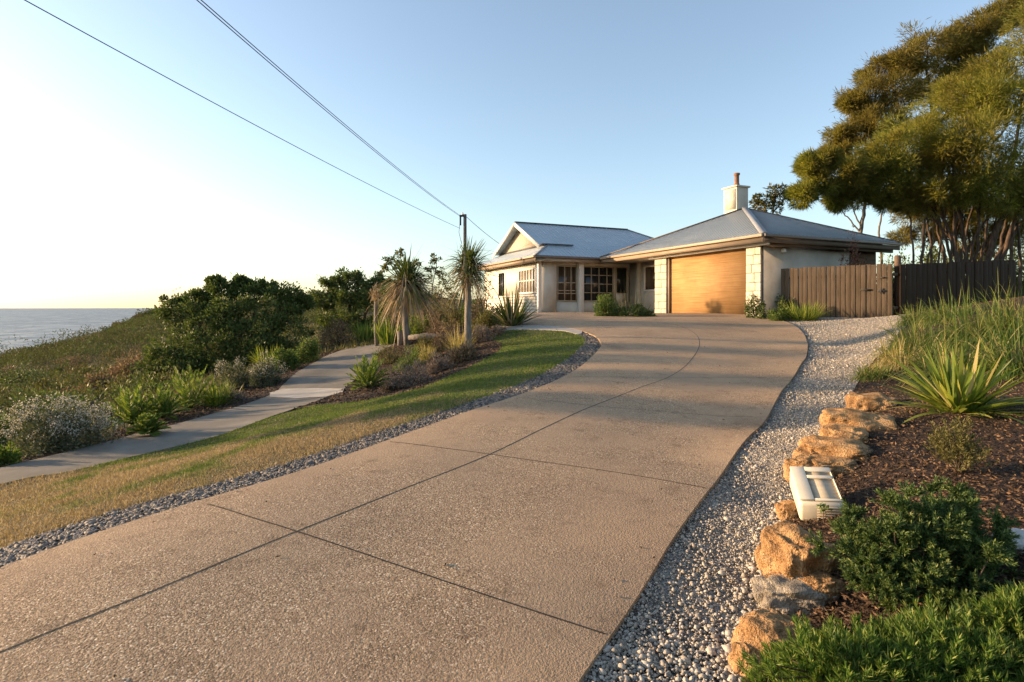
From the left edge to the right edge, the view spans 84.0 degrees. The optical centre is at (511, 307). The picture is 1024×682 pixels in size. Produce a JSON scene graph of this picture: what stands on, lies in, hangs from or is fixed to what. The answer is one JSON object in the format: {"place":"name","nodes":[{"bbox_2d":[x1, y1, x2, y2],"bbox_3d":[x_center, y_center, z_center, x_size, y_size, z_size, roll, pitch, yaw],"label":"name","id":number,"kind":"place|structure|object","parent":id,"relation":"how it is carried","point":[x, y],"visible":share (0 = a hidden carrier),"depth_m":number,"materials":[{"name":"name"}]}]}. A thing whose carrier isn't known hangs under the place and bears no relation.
{"place":"outdoors","nodes":[
{"label":"outdoors","id":0,"kind":"place"},
{"bbox_2d":[0,308,152,352],"bbox_3d":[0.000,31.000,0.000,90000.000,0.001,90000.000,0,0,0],"label":"sea","id":1,"kind":"structure","parent":0,"point":[31,324],"depth_m":1274.41,"materials":[{"name":"liquid"}]},
{"bbox_2d":[0,330,429,484],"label":"path","id":2,"kind":"structure","parent":0,"point":[330,370],"depth_m":9.84,"materials":[{"name":"concrete"}]},
{"bbox_2d":[126,413,170,435],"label":"fern","id":3,"kind":"object","parent":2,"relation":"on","point":[148,423],"visible":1,"depth_m":9.25,"materials":[{"name":"green plant"}]},
{"bbox_2d":[270,388,343,397],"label":"path slab","id":4,"kind":"structure","parent":2,"relation":"on","point":[302,392],"depth_m":13.06,"materials":[{"name":"concrete"}]},
{"bbox_2d":[0,329,585,548],"bbox_3d":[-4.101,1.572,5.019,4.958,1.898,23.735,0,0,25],"label":"lawn ground","id":5,"kind":"structure","parent":0,"point":[260,428],"depth_m":6.57,"materials":[{"name":"plant"}]},
{"bbox_2d":[0,312,807,681],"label":"driveway","id":6,"kind":"structure","parent":0,"point":[544,522],"depth_m":3.23,"materials":[{"name":"beige concrete"}]},
{"bbox_2d":[2,293,1016,527],"bbox_3d":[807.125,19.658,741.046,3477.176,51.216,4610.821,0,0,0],"label":"ground","id":7,"kind":"structure","parent":0,"point":[100,361],"depth_m":39.20,"materials":[{"name":"green plant"}]},
{"bbox_2d":[0,358,50,387],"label":"scrub bush","id":8,"kind":"object","parent":7,"relation":"on","point":[3,380],"visible":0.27,"depth_m":28.45,"materials":[{"name":"green plant"}]},
{"bbox_2d":[7,380,144,433],"bbox_3d":[-10.068,2.371,13.364,3.412,1.158,3.083,0,0,-21],"label":"scrub bush","id":9,"kind":"object","parent":7,"relation":"on","point":[23,397],"visible":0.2,"depth_m":13.38,"materials":[{"name":"green plant"}]},
{"bbox_2d":[77,370,126,394],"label":"scrub bush","id":10,"kind":"object","parent":7,"relation":"on","point":[100,378],"visible":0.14,"depth_m":21.79,"materials":[{"name":"green plant"}]},
{"bbox_2d":[91,365,159,408],"bbox_3d":[-9.964,2.056,14.592,1.613,1.144,1.292,0,0,0],"label":"twiggy shrub","id":11,"kind":"object","parent":7,"relation":"on","point":[119,392],"visible":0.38,"depth_m":14.56,"materials":[{"name":"green plant"}]},
{"bbox_2d":[103,347,148,382],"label":"scrub bush","id":12,"kind":"object","parent":7,"relation":"on","point":[124,361],"visible":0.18,"depth_m":23.68,"materials":[{"name":"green plant"}]},
{"bbox_2d":[101,365,177,400],"bbox_3d":[-11.919,2.491,18.603,2.702,1.126,2.106,0,0,22],"label":"scrub bush","id":13,"kind":"object","parent":7,"relation":"on","point":[155,384],"visible":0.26,"depth_m":18.48,"materials":[{"name":"green plant"}]},
{"bbox_2d":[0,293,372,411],"bbox_3d":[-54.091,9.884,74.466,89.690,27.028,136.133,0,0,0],"label":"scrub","id":14,"kind":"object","parent":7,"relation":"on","point":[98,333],"visible":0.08,"depth_m":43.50,"materials":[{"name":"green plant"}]},
{"bbox_2d":[0,342,373,466],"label":"bark mulch","id":15,"kind":"object","parent":7,"relation":"on","point":[170,421],"visible":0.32,"depth_m":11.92,"materials":[{"name":"brown wood"}]},
{"bbox_2d":[0,441,22,466],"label":"shrub","id":16,"kind":"object","parent":15,"relation":"on","point":[7,456],"visible":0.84,"depth_m":7.80,"materials":[{"name":"green plant"}]},
{"bbox_2d":[0,393,125,457],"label":"shrub","id":17,"kind":"object","parent":15,"relation":"on","point":[79,429],"visible":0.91,"depth_m":8.62,"materials":[{"name":"green plant"}]},
{"bbox_2d":[100,384,172,424],"bbox_3d":[-7.423,1.909,11.183,1.332,0.852,1.380,0,0,-43],"label":"fern","id":18,"kind":"object","parent":15,"relation":"on","point":[131,412],"visible":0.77,"depth_m":11.13,"materials":[{"name":"green plant"}]},
{"bbox_2d":[138,383,192,420],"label":"fern","id":19,"kind":"object","parent":15,"relation":"on","point":[165,398],"visible":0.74,"depth_m":11.48,"materials":[{"name":"green plant"}]},
{"bbox_2d":[155,364,228,407],"bbox_3d":[-7.014,1.748,12.504,1.504,0.997,1.555,0,0,0],"label":"fern","id":20,"kind":"object","parent":15,"relation":"on","point":[185,389],"visible":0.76,"depth_m":12.49,"materials":[{"name":"green plant"}]},
{"bbox_2d":[190,377,243,406],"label":"grass clump","id":21,"kind":"object","parent":15,"relation":"on","point":[214,395],"visible":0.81,"depth_m":12.60,"materials":[{"name":"green plant"}]},
{"bbox_2d":[214,357,253,389],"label":"shrub","id":22,"kind":"object","parent":15,"relation":"on","point":[237,380],"visible":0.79,"depth_m":15.00,"materials":[{"name":"green plant"}]},
{"bbox_2d":[248,350,289,386],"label":"shrub","id":23,"kind":"object","parent":15,"relation":"on","point":[266,372],"visible":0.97,"depth_m":14.65,"materials":[{"name":"green plant"}]},
{"bbox_2d":[268,344,300,371],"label":"shrub","id":24,"kind":"object","parent":15,"relation":"on","point":[288,357],"visible":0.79,"depth_m":16.49,"materials":[{"name":"green plant"}]},
{"bbox_2d":[293,335,321,364],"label":"shrub","id":25,"kind":"object","parent":15,"relation":"on","point":[310,353],"visible":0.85,"depth_m":17.73,"materials":[{"name":"green plant"}]},
{"bbox_2d":[0,315,419,456],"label":"undergrowth","id":26,"kind":"object","parent":7,"relation":"on","point":[213,373],"visible":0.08,"depth_m":18.25,"materials":[{"name":"green plant"}]},
{"bbox_2d":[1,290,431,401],"bbox_3d":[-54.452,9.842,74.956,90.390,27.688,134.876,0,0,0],"label":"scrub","id":27,"kind":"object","parent":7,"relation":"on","point":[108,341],"visible":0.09,"depth_m":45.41,"materials":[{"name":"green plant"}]},
{"bbox_2d":[0,293,444,424],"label":"scrub","id":28,"kind":"object","parent":7,"relation":"on","point":[37,353],"visible":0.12,"depth_m":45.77,"materials":[{"name":"green plant"}]},
{"bbox_2d":[128,272,317,382],"bbox_3d":[-11.684,1.121,23.284,7.043,5.270,3.855,0,0,0],"label":"coastal tree","id":29,"kind":"object","parent":7,"relation":"on","point":[193,305],"visible":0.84,"depth_m":22.96,"materials":[{"name":"green plant"}]},
{"bbox_2d":[0,326,600,566],"bbox_3d":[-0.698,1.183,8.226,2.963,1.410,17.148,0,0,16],"label":"edging stones","id":30,"kind":"object","parent":7,"relation":"on","point":[22,549],"visible":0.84,"depth_m":4.48,"materials":[{"name":"gravel"}]},
{"bbox_2d":[316,314,360,348],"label":"shrub","id":31,"kind":"object","parent":7,"relation":"on","point":[335,331],"visible":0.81,"depth_m":22.90,"materials":[{"name":"brown plant"}]},
{"bbox_2d":[305,266,397,333],"bbox_3d":[-8.255,-0.075,29.354,5.296,4.326,3.204,0,0,0],"label":"coastal tree","id":32,"kind":"object","parent":7,"relation":"on","point":[356,297],"visible":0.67,"depth_m":29.44,"materials":[{"name":"green plant"}]},
{"bbox_2d":[347,317,373,342],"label":"succulent","id":33,"kind":"object","parent":7,"relation":"on","point":[364,331],"visible":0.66,"depth_m":23.13,"materials":[{"name":"green plant"}]},
{"bbox_2d":[268,314,463,363],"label":"undergrowth","id":34,"kind":"object","parent":7,"relation":"on","point":[368,343],"visible":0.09,"depth_m":21.13,"materials":[{"name":"green plant"}]},
{"bbox_2d":[368,282,385,345],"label":"palm","id":35,"kind":"object","parent":7,"relation":"on","point":[375,299],"visible":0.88,"depth_m":19.31,"materials":[{"name":"brown plant"}]},
{"bbox_2d":[369,317,413,344],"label":"succulent","id":36,"kind":"object","parent":7,"relation":"on","point":[388,336],"visible":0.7,"depth_m":18.97,"materials":[{"name":"green plant"}]},
{"bbox_2d":[294,325,501,409],"bbox_3d":[-2.220,1.292,15.594,3.968,1.293,11.811,0,0,0],"label":"garden bed","id":37,"kind":"object","parent":7,"relation":"on","point":[368,393],"visible":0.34,"depth_m":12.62,"materials":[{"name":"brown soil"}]},
{"bbox_2d":[344,352,389,390],"bbox_3d":[-3.078,1.360,12.272,1.084,0.796,1.144,0,0,0],"label":"cycad","id":38,"kind":"object","parent":37,"relation":"on","point":[369,379],"visible":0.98,"depth_m":12.19,"materials":[{"name":"green plant"}]},
{"bbox_2d":[370,342,404,363],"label":"tussock","id":39,"kind":"object","parent":37,"relation":"on","point":[389,359],"visible":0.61,"depth_m":15.86,"materials":[{"name":"green plant"}]},
{"bbox_2d":[363,243,447,351],"bbox_3d":[-3.330,-0.337,18.464,3.037,3.559,2.913,0,0,0],"label":"palm","id":40,"kind":"object","parent":37,"relation":"on","point":[406,291],"visible":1,"depth_m":18.08,"materials":[{"name":"green plant"}]},
{"bbox_2d":[384,359,433,388],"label":"shrub","id":41,"kind":"object","parent":37,"relation":"on","point":[409,379],"visible":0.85,"depth_m":11.00,"materials":[{"name":"brown plant"}]},
{"bbox_2d":[391,343,429,371],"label":"tussock","id":42,"kind":"object","parent":37,"relation":"on","point":[415,356],"visible":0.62,"depth_m":13.64,"materials":[{"name":"green plant"}]},
{"bbox_2d":[421,351,456,373],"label":"tussock","id":43,"kind":"object","parent":37,"relation":"on","point":[436,364],"visible":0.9,"depth_m":11.78,"materials":[{"name":"brown plant"}]},
{"bbox_2d":[423,318,458,350],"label":"tussock","id":44,"kind":"object","parent":37,"relation":"on","point":[439,343],"visible":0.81,"depth_m":15.50,"materials":[{"name":"brown plant"}]},
{"bbox_2d":[438,278,472,326],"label":"shrub","id":45,"kind":"object","parent":37,"relation":"on","point":[459,321],"visible":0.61,"depth_m":20.17,"materials":[{"name":"green plant"}]},
{"bbox_2d":[443,340,480,364],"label":"shrub","id":46,"kind":"object","parent":37,"relation":"on","point":[466,352],"visible":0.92,"depth_m":12.27,"materials":[{"name":"brown plant"}]},
{"bbox_2d":[433,235,503,344],"bbox_3d":[-1.061,-0.294,14.122,1.879,3.014,2.070,0,0,-38],"label":"palm","id":47,"kind":"object","parent":37,"relation":"on","point":[467,271],"visible":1,"depth_m":14.01,"materials":[{"name":"green plant"}]},
{"bbox_2d":[380,247,458,328],"bbox_3d":[-3.909,-0.751,23.962,3.461,3.658,0.964,0,0,0],"label":"slender tree","id":48,"kind":"object","parent":7,"relation":"on","point":[401,254],"visible":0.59,"depth_m":23.95,"materials":[{"name":"green plant"}]},
{"bbox_2d":[459,212,466,313],"bbox_3d":[-2.461,-2.014,28.500,0.412,5.528,0.200,0,0,0],"label":"utility pole","id":49,"kind":"object","parent":7,"relation":"on","point":[464,216],"visible":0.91,"depth_m":28.44,"materials":[{"name":"black metal"}]},
{"bbox_2d":[24,0,458,227],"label":"power line","id":50,"kind":"object","parent":49,"relation":"attached to","point":[206,98],"visible":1,"depth_m":11.73,"materials":[{"name":"black metal"}]},
{"bbox_2d":[471,303,503,331],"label":"shrub","id":51,"kind":"object","parent":7,"relation":"on","point":[486,316],"visible":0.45,"depth_m":16.30,"materials":[{"name":"green plant"}]},
{"bbox_2d":[483,282,538,325],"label":"flax plant","id":52,"kind":"object","parent":7,"relation":"on","point":[508,317],"visible":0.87,"depth_m":16.68,"materials":[{"name":"green plant"}]},
{"bbox_2d":[592,293,618,315],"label":"shrub","id":53,"kind":"object","parent":7,"relation":"on","point":[605,305],"visible":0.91,"depth_m":20.21,"materials":[{"name":"green plant"}]},
{"bbox_2d":[479,173,902,316],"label":"house","id":54,"kind":"structure","parent":7,"relation":"on","point":[733,256],"depth_m":24.39,"materials":[{"name":"paint"}]},
{"bbox_2d":[518,267,536,293],"bbox_3d":[0.766,-1.335,28.734,0.090,1.280,2.050,0,0,-24],"label":"window","id":55,"kind":"structure","parent":54,"relation":"in","point":[527,277],"depth_m":28.64,"materials":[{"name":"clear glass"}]},
{"bbox_2d":[556,265,576,300],"bbox_3d":[2.697,-1.205,28.253,1.200,1.780,0.080,0,0,-24],"label":"window","id":56,"kind":"structure","parent":54,"relation":"in","point":[566,276],"depth_m":28.25,"materials":[{"name":"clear glass"}]},
{"bbox_2d":[584,266,613,301],"bbox_3d":[4.365,-1.205,28.980,1.900,1.780,0.080,0,0,-24],"label":"window","id":57,"kind":"structure","parent":54,"relation":"in","point":[599,281],"depth_m":28.99,"materials":[{"name":"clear glass"}]},
{"bbox_2d":[616,267,626,293],"bbox_3d":[5.694,-1.415,29.560,0.680,1.360,0.080,0,0,-24],"label":"window","id":58,"kind":"structure","parent":54,"relation":"in","point":[621,272],"depth_m":29.57,"materials":[{"name":"black glass"}]},
{"bbox_2d":[643,264,654,291],"bbox_3d":[6.853,-1.450,27.965,0.070,1.330,1.170,0,0,-24],"label":"window","id":59,"kind":"structure","parent":54,"relation":"in","point":[648,270],"depth_m":28.11,"materials":[{"name":"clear glass"}]},
{"bbox_2d":[671,249,746,313],"bbox_3d":[7.670,-0.884,22.374,0.040,2.498,4.288,0,0,-24],"label":"garage door","id":60,"kind":"structure","parent":54,"relation":"in","point":[715,282],"depth_m":22.17,"materials":[{"name":"brown wood"}]},
{"bbox_2d":[743,293,771,318],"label":"shrub","id":61,"kind":"object","parent":7,"relation":"on","point":[759,309],"visible":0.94,"depth_m":19.05,"materials":[{"name":"green plant"}]},
{"bbox_2d":[748,182,790,214],"bbox_3d":[15.524,-3.663,33.970,2.817,7.836,1.444,0,0,10],"label":"tree","id":62,"kind":"object","parent":7,"relation":"on","point":[758,201],"visible":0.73,"depth_m":33.93,"materials":[{"name":"green plant"}]},
{"bbox_2d":[781,264,897,317],"bbox_3d":[10.641,-0.487,18.680,3.391,1.770,0.257,0,0,42],"label":"paling fence","id":63,"kind":"object","parent":7,"relation":"on","point":[826,284],"visible":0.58,"depth_m":18.48,"materials":[{"name":"brown wood"}]},
{"bbox_2d":[817,177,883,263],"bbox_3d":[19.134,-4.005,30.991,4.730,8.016,2.937,0,0,0],"label":"slender tree","id":64,"kind":"object","parent":7,"relation":"on","point":[861,226],"visible":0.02,"depth_m":30.97,"materials":[{"name":"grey plant"}]},
{"bbox_2d":[741,296,1023,681],"bbox_3d":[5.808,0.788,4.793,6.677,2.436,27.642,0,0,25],"label":"garden bed","id":65,"kind":"object","parent":7,"relation":"on","point":[982,492],"visible":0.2,"depth_m":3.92,"materials":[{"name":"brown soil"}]},
{"bbox_2d":[728,642,764,681],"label":"boulder","id":66,"kind":"object","parent":65,"relation":"on","point":[735,653],"visible":0.34,"depth_m":2.26,"materials":[{"name":"stone"}]},
{"bbox_2d":[731,608,811,681],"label":"boulder","id":67,"kind":"object","parent":65,"relation":"on","point":[754,628],"visible":0.41,"depth_m":2.33,"materials":[{"name":"stone"}]},
{"bbox_2d":[774,499,799,520],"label":"boulder","id":68,"kind":"object","parent":65,"relation":"on","point":[785,509],"visible":0.64,"depth_m":3.51,"materials":[{"name":"stone"}]},
{"bbox_2d":[752,574,839,616],"bbox_3d":[1.355,1.380,2.729,0.393,0.161,0.246,0,0,11],"label":"boulder","id":69,"kind":"object","parent":65,"relation":"on","point":[784,595],"visible":0.73,"depth_m":2.65,"materials":[{"name":"grey stone"}]},
{"bbox_2d":[782,454,812,481],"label":"boulder","id":70,"kind":"object","parent":65,"relation":"on","point":[800,460],"visible":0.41,"depth_m":4.22,"materials":[{"name":"stone"}]},
{"bbox_2d":[760,520,840,577],"bbox_3d":[1.471,1.307,2.917,0.359,0.366,0.313,0,0,-17],"label":"boulder","id":71,"kind":"object","parent":65,"relation":"on","point":[786,548],"visible":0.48,"depth_m":2.84,"materials":[{"name":"stone"}]},
{"bbox_2d":[790,466,843,520],"bbox_3d":[1.871,1.147,3.506,0.237,0.153,0.368,-3,18,17],"label":"plastic box","id":72,"kind":"object","parent":65,"relation":"on","point":[812,488],"visible":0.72,"depth_m":3.43,"materials":[{"name":"white plastic"}]},
{"bbox_2d":[798,571,845,599],"bbox_3d":[1.479,1.352,2.727,0.236,0.131,0.186,0,0,-23],"label":"boulder","id":73,"kind":"object","parent":65,"relation":"on","point":[829,585],"visible":0.52,"depth_m":2.68,"materials":[{"name":"stone"}]},
{"bbox_2d":[810,454,859,477],"bbox_3d":[2.343,1.180,4.213,0.448,0.163,0.349,0,0,0],"label":"boulder","id":74,"kind":"object","parent":65,"relation":"on","point":[835,464],"visible":0.42,"depth_m":4.11,"materials":[{"name":"stone"}]},
{"bbox_2d":[798,435,872,461],"bbox_3d":[2.523,1.115,4.423,0.542,0.222,0.458,0,0,29],"label":"boulder","id":75,"kind":"object","parent":65,"relation":"on","point":[851,448],"visible":0.64,"depth_m":4.29,"materials":[{"name":"stone"}]},
{"bbox_2d":[819,423,868,442],"bbox_3d":[2.739,1.073,4.695,0.358,0.194,0.324,0,0,23],"label":"boulder","id":76,"kind":"object","parent":65,"relation":"on","point":[841,431],"visible":0.62,"depth_m":4.62,"materials":[{"name":"stone"}]},
{"bbox_2d":[819,408,896,431],"bbox_3d":[3.075,1.028,5.048,0.602,0.275,0.486,0,0,23],"label":"boulder","id":77,"kind":"object","parent":65,"relation":"on","point":[870,421],"visible":0.59,"depth_m":4.92,"materials":[{"name":"stone"}]},
{"bbox_2d":[844,392,896,411],"bbox_3d":[3.875,1.046,6.145,0.504,0.253,0.442,0,0,23],"label":"boulder","id":78,"kind":"object","parent":65,"relation":"on","point":[872,401],"visible":0.66,"depth_m":6.01,"materials":[{"name":"stone"}]},
{"bbox_2d":[844,359,898,382],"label":"grass clump","id":79,"kind":"object","parent":65,"relation":"on","point":[864,375],"visible":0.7,"depth_m":8.09,"materials":[{"name":"green plant"}]},
{"bbox_2d":[734,593,1023,681],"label":"groundcover shrub","id":80,"kind":"object","parent":65,"relation":"on","point":[929,647],"visible":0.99,"depth_m":1.90,"materials":[{"name":"green plant"}]},
{"bbox_2d":[863,336,933,371],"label":"grass clump","id":81,"kind":"object","parent":65,"relation":"on","point":[885,362],"visible":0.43,"depth_m":8.40,"materials":[{"name":"green plant"}]},
{"bbox_2d":[881,301,939,327],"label":"grass clump","id":82,"kind":"object","parent":65,"relation":"on","point":[906,318],"visible":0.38,"depth_m":12.62,"materials":[{"name":"green plant"}]},
{"bbox_2d":[802,474,1023,622],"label":"juniper shrub","id":83,"kind":"object","parent":65,"relation":"on","point":[936,547],"visible":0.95,"depth_m":2.38,"materials":[{"name":"green plant"}]},
{"bbox_2d":[858,304,971,363],"bbox_3d":[6.578,1.351,9.071,2.132,3.067,2.252,0,0,0],"label":"grass clump","id":84,"kind":"object","parent":65,"relation":"on","point":[903,336],"visible":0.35,"depth_m":9.06,"materials":[{"name":"green plant"}]},
{"bbox_2d":[901,286,981,332],"bbox_3d":[8.830,0.789,11.484,1.978,2.540,2.126,0,0,0],"label":"grass clump","id":85,"kind":"object","parent":65,"relation":"on","point":[937,316],"visible":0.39,"depth_m":11.42,"materials":[{"name":"green grass"},{"name":"dry grass"}]},
{"bbox_2d":[875,338,1023,424],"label":"flax plant","id":86,"kind":"object","parent":65,"relation":"on","point":[959,391],"visible":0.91,"depth_m":4.93,"materials":[{"name":"green plant"}]},
{"bbox_2d":[876,309,1023,385],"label":"grass clump","id":87,"kind":"object","parent":65,"relation":"on","point":[926,371],"visible":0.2,"depth_m":7.38,"materials":[{"name":"green plant"}]},
{"bbox_2d":[922,409,1000,474],"bbox_3d":[2.735,0.842,3.475,0.361,0.425,0.423,0,0,-24],"label":"shrub","id":88,"kind":"object","parent":65,"relation":"on","point":[962,450],"visible":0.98,"depth_m":3.44,"materials":[{"name":"green plant"}]},
{"bbox_2d":[904,277,1023,358],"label":"grass clump","id":89,"kind":"object","parent":65,"relation":"on","point":[963,333],"visible":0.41,"depth_m":8.29,"materials":[{"name":"green plant"}]},
{"bbox_2d":[929,267,1023,355],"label":"grass clump","id":90,"kind":"object","parent":65,"relation":"on","point":[999,316],"visible":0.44,"depth_m":8.01,"materials":[{"name":"green grass"},{"name":"dry grass"}]},
{"bbox_2d":[937,298,1023,387],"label":"grass clump","id":91,"kind":"object","parent":65,"relation":"on","point":[1018,372],"visible":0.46,"depth_m":6.74,"materials":[{"name":"green plant"}]},
{"bbox_2d":[965,578,1023,640],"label":"groundcover shrub","id":92,"kind":"object","parent":65,"relation":"on","point":[1005,606],"visible":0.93,"depth_m":2.03,"materials":[{"name":"green plant"}]},
{"bbox_2d":[782,0,1023,298],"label":"sheoak tree","id":93,"kind":"object","parent":7,"relation":"on","point":[963,143],"visible":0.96,"depth_m":23.28,"materials":[{"name":"green plant"}]},
{"bbox_2d":[818,0,1023,262],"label":"sheoak tree","id":94,"kind":"object","parent":7,"relation":"on","point":[862,106],"visible":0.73,"depth_m":28.60,"materials":[{"name":"green plant"}]},
{"bbox_2d":[883,189,1023,260],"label":"sheoak tree","id":95,"kind":"object","parent":7,"relation":"on","point":[902,234],"visible":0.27,"depth_m":26.10,"materials":[{"name":"green plant"}]},
{"bbox_2d":[895,260,1015,315],"bbox_3d":[15.239,-0.703,19.328,7.511,2.095,0.211,0,0,-28],"label":"paling fence","id":96,"kind":"object","parent":7,"relation":"on","point":[918,282],"visible":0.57,"depth_m":18.84,"materials":[{"name":"brown wood"}]},
{"bbox_2d":[0,0,1023,307],"label":"sky","id":97,"kind":"structure","parent":0,"point":[122,185],"materials":[{"name":"blue"}]},
{"bbox_2d":[504,325,581,333],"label":"paving","id":98,"kind":"structure","parent":0,"point":[542,327],"depth_m":15.96,"materials":[{"name":"concrete"}]},
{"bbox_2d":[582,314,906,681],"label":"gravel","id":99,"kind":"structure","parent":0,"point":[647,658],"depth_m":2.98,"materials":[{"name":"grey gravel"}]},
{"bbox_2d":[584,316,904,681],"bbox_3d":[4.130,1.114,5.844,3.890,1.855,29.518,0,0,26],"label":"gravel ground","id":100,"kind":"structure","parent":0,"point":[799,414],"depth_m":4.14,"materials":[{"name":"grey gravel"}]},
{"bbox_2d":[680,496,783,681],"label":"river stones","id":101,"kind":"object","parent":100,"relation":"on","point":[732,677],"visible":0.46,"depth_m":2.81,"materials":[{"name":"white stone"}]},
{"bbox_2d":[781,298,838,320],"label":"grass clump","id":102,"kind":"object","parent":100,"relation":"on","point":[798,316],"visible":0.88,"depth_m":17.99,"materials":[{"name":"green plant"}]},
{"bbox_2d":[838,225,876,316],"bbox_3d":[12.050,-1.267,20.019,1.978,3.275,1.767,0,0,0],"label":"tree","id":103,"kind":"object","parent":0,"point":[854,256],"visible":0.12,"depth_m":19.89,"materials":[{"name":"plant"}]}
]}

